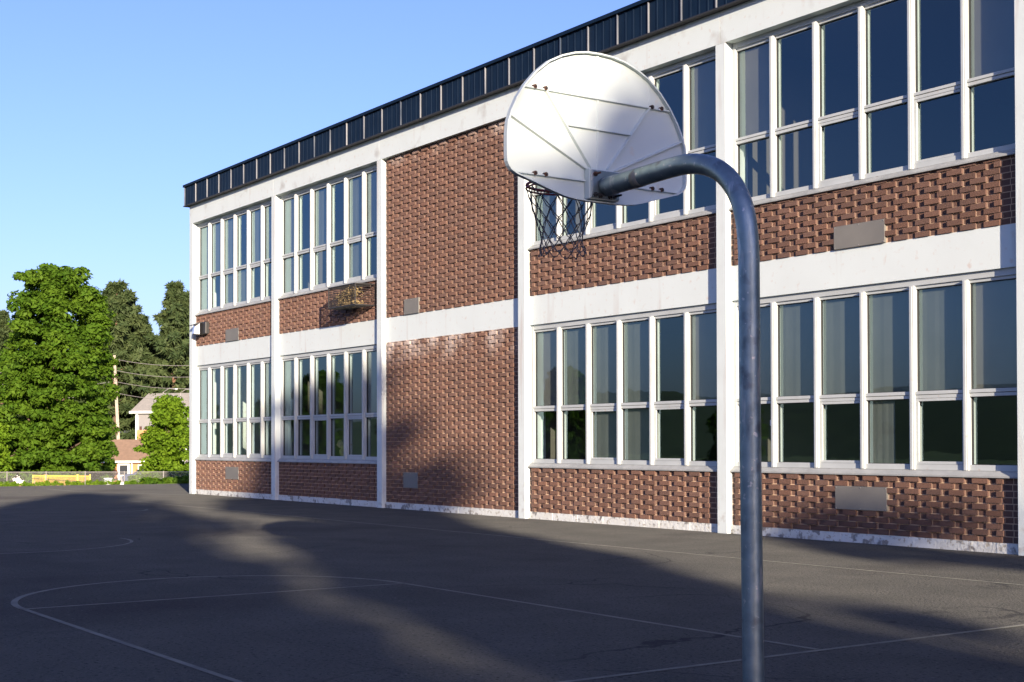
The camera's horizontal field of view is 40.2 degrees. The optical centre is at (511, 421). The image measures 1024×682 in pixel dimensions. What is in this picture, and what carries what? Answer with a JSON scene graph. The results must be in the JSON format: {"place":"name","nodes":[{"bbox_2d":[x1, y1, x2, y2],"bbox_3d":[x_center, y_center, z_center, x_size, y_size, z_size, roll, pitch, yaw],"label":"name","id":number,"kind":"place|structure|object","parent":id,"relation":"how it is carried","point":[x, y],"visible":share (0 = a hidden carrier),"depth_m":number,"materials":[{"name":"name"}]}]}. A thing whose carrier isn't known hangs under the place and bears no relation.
{"place":"outdoors","nodes":[
{"label":"outdoors","id":0,"kind":"place"},
{"bbox_2d":[0,0,638,343],"label":"sky","id":1,"kind":"structure","parent":0,"point":[108,108],"materials":[{"name":"blue"}]},
{"bbox_2d":[0,484,1023,681],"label":"schoolyard asphalt","id":2,"kind":"structure","parent":0,"point":[390,632],"depth_m":13.04,"materials":[{"name":"grey asphalt"}]},
{"bbox_2d":[0,538,132,553],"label":"circle marking","id":3,"kind":"object","parent":2,"relation":"on","point":[130,540],"visible":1,"depth_m":19.66,"materials":[{"name":"paint"}]},
{"bbox_2d":[25,609,242,681],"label":"lane marking","id":4,"kind":"object","parent":2,"relation":"on","point":[150,651],"visible":1,"depth_m":9.84,"materials":[{"name":"paint"}]},
{"bbox_2d":[11,575,402,608],"bbox_3d":[-3.292,1.676,14.224,3.920,0.001,1.961,1,-1,-35],"label":"free throw arc marking","id":5,"kind":"object","parent":2,"relation":"on","point":[14,602],"visible":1,"depth_m":14.62,"materials":[{"name":"paint"}]},
{"bbox_2d":[26,583,403,608],"bbox_3d":[-2.704,1.662,13.379,3.920,0.001,0.050,1,-1,-35],"label":"free throw line marking","id":6,"kind":"object","parent":2,"relation":"on","point":[210,596],"visible":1,"depth_m":13.25,"materials":[{"name":"paint"}]},
{"bbox_2d":[135,501,1020,584],"bbox_3d":[-1.790,1.830,24.208,0.050,0.001,28.160,1,-1,-35],"label":"sideline marking","id":7,"kind":"object","parent":2,"relation":"on","point":[637,548],"visible":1,"depth_m":18.82,"materials":[{"name":"paint"}]},
{"bbox_2d":[408,583,816,648],"bbox_3d":[0.524,1.635,12.116,0.050,0.001,5.660,1,-1,-35],"label":"lane marking","id":8,"kind":"object","parent":2,"relation":"on","point":[616,617],"visible":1,"depth_m":11.60,"materials":[{"name":"paint"}]},
{"bbox_2d":[504,51,763,681],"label":"basketball hoop","id":9,"kind":"object","parent":2,"relation":"on","point":[591,127],"visible":1,"depth_m":8.54,"materials":[{"name":"metal"}]},
{"bbox_2d":[559,624,1023,681],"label":"baseline marking","id":10,"kind":"object","parent":2,"relation":"on","point":[784,654],"depth_m":9.59,"materials":[{"name":"paint"}]},
{"bbox_3d":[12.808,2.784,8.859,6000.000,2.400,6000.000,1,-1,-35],"label":"ground","id":11,"kind":"structure","parent":0,"visible":0},
{"bbox_2d":[0,423,17,486],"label":"bushy tree","id":12,"kind":"object","parent":11,"relation":"on","point":[5,456],"visible":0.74,"depth_m":68.01,"materials":[{"name":"green plant"}]},
{"bbox_2d":[0,309,21,416],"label":"pine tree","id":13,"kind":"object","parent":11,"relation":"on","point":[5,330],"visible":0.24,"depth_m":171.64,"materials":[{"name":"green plant"}]},
{"bbox_2d":[13,475,34,483],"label":"parked car","id":14,"kind":"object","parent":11,"relation":"on","point":[18,480],"visible":0.04,"depth_m":91.27,"materials":[{"name":"white paint"}]},
{"bbox_2d":[0,263,120,485],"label":"maple tree","id":15,"kind":"object","parent":11,"relation":"on","point":[55,430],"visible":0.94,"depth_m":70.33,"materials":[{"name":"green plant"}]},
{"bbox_2d":[32,474,90,485],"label":"yellow gate","id":16,"kind":"structure","parent":11,"relation":"on","point":[77,476],"depth_m":67.97,"materials":[{"name":"metal"}]},
{"bbox_2d":[62,469,84,484],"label":"bush","id":17,"kind":"object","parent":11,"relation":"on","point":[73,478],"visible":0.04,"depth_m":89.28,"materials":[{"name":"plant"}]},
{"bbox_2d":[0,478,166,486],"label":"rough grass","id":18,"kind":"structure","parent":11,"relation":"on","point":[56,483],"depth_m":51.16,"materials":[{"name":"green plant"}]},
{"bbox_2d":[0,471,188,482],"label":"chain link fence","id":19,"kind":"object","parent":11,"relation":"on","point":[6,472],"visible":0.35,"depth_m":65.97,"materials":[{"name":"grey metal"}]},
{"bbox_2d":[75,294,125,428],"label":"pine tree","id":20,"kind":"object","parent":11,"relation":"on","point":[106,380],"visible":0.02,"depth_m":174.21,"materials":[{"name":"green plant"}]},
{"bbox_2d":[88,470,115,484],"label":"bush","id":21,"kind":"object","parent":11,"relation":"on","point":[103,475],"visible":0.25,"depth_m":75.72,"materials":[{"name":"green plant"}]},
{"bbox_2d":[101,441,117,478],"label":"green tree","id":22,"kind":"object","parent":11,"relation":"on","point":[108,466],"visible":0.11,"depth_m":117.93,"materials":[{"name":"green plant"}]},
{"bbox_2d":[113,355,119,438],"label":"utility pole","id":23,"kind":"object","parent":11,"relation":"on","point":[117,412],"visible":0.4,"depth_m":134.36,"materials":[{"name":"brown wood"}]},
{"bbox_2d":[2,381,188,388],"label":"overhead wire","id":24,"kind":"object","parent":23,"relation":"attached to","point":[138,385],"visible":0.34,"depth_m":135.44,"materials":[{"name":"grey metal"}]},
{"bbox_2d":[116,359,188,365],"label":"overhead wire","id":25,"kind":"object","parent":23,"relation":"attached to","point":[163,365],"visible":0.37,"depth_m":136.48,"materials":[{"name":"grey metal"}]},
{"bbox_2d":[75,279,165,438],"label":"pine tree","id":26,"kind":"object","parent":11,"relation":"on","point":[119,294],"visible":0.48,"depth_m":171.46,"materials":[{"name":"green plant"}]},
{"bbox_2d":[101,426,150,484],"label":"brick house","id":27,"kind":"structure","parent":11,"relation":"on","point":[127,458],"depth_m":130.21,"materials":[{"name":"brown"}]},
{"bbox_2d":[118,463,129,484],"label":"door","id":28,"kind":"structure","parent":27,"relation":"in","point":[122,467],"depth_m":129.92,"materials":[{"name":"white wood"}]},
{"bbox_2d":[122,467,146,480],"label":"parked car","id":29,"kind":"object","parent":11,"relation":"on","point":[127,475],"visible":0.16,"depth_m":110.95,"materials":[{"name":"paint"}]},
{"bbox_2d":[118,296,155,430],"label":"pine tree","id":30,"kind":"object","parent":11,"relation":"on","point":[132,330],"visible":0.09,"depth_m":175.23,"materials":[{"name":"green plant"}]},
{"bbox_2d":[127,473,155,482],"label":"bush","id":31,"kind":"object","parent":11,"relation":"on","point":[136,477],"visible":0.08,"depth_m":76.58,"materials":[{"name":"green plant"}]},
{"bbox_2d":[129,347,161,417],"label":"pine tree","id":32,"kind":"object","parent":11,"relation":"on","point":[152,353],"visible":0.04,"depth_m":177.90,"materials":[{"name":"green plant"}]},
{"bbox_2d":[142,314,152,344],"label":"pine tree","id":33,"kind":"object","parent":11,"relation":"on","point":[146,321],"visible":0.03,"depth_m":183.51,"materials":[{"name":"green plant"}]},
{"bbox_2d":[124,279,189,396],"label":"pine tree","id":34,"kind":"object","parent":11,"relation":"on","point":[173,318],"visible":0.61,"depth_m":170.79,"materials":[{"name":"green plant"}]},
{"bbox_2d":[129,393,188,462],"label":"grey house","id":35,"kind":"structure","parent":11,"relation":"on","point":[142,410],"depth_m":165.23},
{"bbox_2d":[129,474,188,483],"bbox_3d":[-10.206,2.212,54.451,9.440,0.876,2.627,0,-1,-29],"label":"hedge","id":36,"kind":"object","parent":11,"relation":"on","point":[171,480],"visible":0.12,"depth_m":52.06,"materials":[{"name":"green plant"}]},
{"bbox_2d":[132,393,188,476],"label":"young tree","id":37,"kind":"object","parent":11,"relation":"on","point":[164,439],"visible":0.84,"depth_m":83.24,"materials":[{"name":"green plant"}]},
{"bbox_2d":[145,468,177,478],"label":"bush","id":38,"kind":"object","parent":11,"relation":"on","point":[158,474],"visible":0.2,"depth_m":78.74,"materials":[{"name":"green plant"}]},
{"bbox_2d":[152,306,189,388],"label":"pine tree","id":39,"kind":"object","parent":11,"relation":"on","point":[182,338],"visible":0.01,"depth_m":176.27,"materials":[{"name":"green plant"}]},
{"bbox_2d":[183,0,1023,555],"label":"school building","id":40,"kind":"structure","parent":11,"relation":"on","point":[481,358],"depth_m":24.76,"materials":[{"name":"red brick"}]},
{"bbox_2d":[189,322,209,334],"bbox_3d":[-8.987,-2.686,40.202,0.315,0.370,0.750,1,-1,-35],"label":"floodlight","id":41,"kind":"object","parent":40,"relation":"attached to","point":[200,328],"visible":1,"depth_m":40.11,"materials":[{"name":"white metal"}]},
{"bbox_2d":[194,357,270,461],"bbox_3d":[-7.591,-0.288,38.659,0.360,2.750,5.360,1,-1,-35],"label":"window","id":42,"kind":"structure","parent":40,"relation":"in","point":[206,420],"depth_m":38.64,"materials":[{"name":"white glass"}]},
{"bbox_2d":[194,199,270,315],"bbox_3d":[-7.599,-4.468,38.724,0.360,2.702,5.360,1,-1,-35],"label":"window","id":43,"kind":"structure","parent":40,"relation":"in","point":[219,237],"depth_m":38.85,"materials":[{"name":"white glass"}]},
{"bbox_2d":[277,344,376,463],"bbox_3d":[-4.403,-0.366,34.074,0.360,2.750,5.360,1,-1,-35],"label":"window","id":44,"kind":"structure","parent":40,"relation":"in","point":[291,365],"depth_m":34.02,"materials":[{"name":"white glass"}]},
{"bbox_2d":[277,164,376,299],"bbox_3d":[-4.411,-4.547,34.139,0.360,2.702,5.360,1,-1,-35],"label":"window","id":45,"kind":"structure","parent":40,"relation":"in","point":[360,186],"depth_m":34.08,"materials":[{"name":"white glass"}]},
{"bbox_2d":[337,440,351,455],"bbox_3d":[-4.037,0.651,33.614,0.030,0.435,0.753,1,-1,-35],"label":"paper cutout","id":46,"kind":"object","parent":40,"relation":"on","point":[340,443],"visible":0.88,"depth_m":33.70,"materials":[{"name":"green paper"}]},
{"bbox_2d":[328,282,375,309],"bbox_3d":[-3.720,-2.894,32.423,0.552,0.508,1.332,1,-1,-35],"label":"wire cage","id":47,"kind":"object","parent":40,"relation":"attached to","point":[345,287],"visible":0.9,"depth_m":32.21,"materials":[{"name":"black metal"}]},
{"bbox_2d":[336,285,363,308],"bbox_3d":[-3.751,-2.883,32.424,0.474,0.509,1.252,1,-1,-35],"label":"bird nest","id":48,"kind":"object","parent":47,"relation":"in","point":[349,297],"visible":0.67,"depth_m":32.33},
{"bbox_2d":[527,50,715,249],"bbox_3d":[1.966,-4.703,24.970,0.360,2.702,5.360,1,-1,-35],"label":"window","id":49,"kind":"structure","parent":40,"relation":"in","point":[699,72],"depth_m":23.46,"materials":[{"name":"white glass"}]},
{"bbox_2d":[527,303,716,471],"bbox_3d":[1.974,-0.523,24.904,0.360,2.750,5.360,1,-1,-35],"label":"window","id":50,"kind":"structure","parent":40,"relation":"in","point":[607,368],"depth_m":24.86,"materials":[{"name":"clear glass"}]},
{"bbox_2d":[728,0,1014,210],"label":"window","id":51,"kind":"structure","parent":40,"relation":"in","point":[987,56],"depth_m":20.33,"materials":[{"name":"clear glass"}]},
{"bbox_2d":[730,267,1017,477],"bbox_3d":[5.162,-0.601,20.319,0.360,2.750,5.360,1,-1,-35],"label":"window","id":52,"kind":"structure","parent":40,"relation":"in","point":[947,337],"depth_m":20.01,"materials":[{"name":"clear glass"}]}
]}

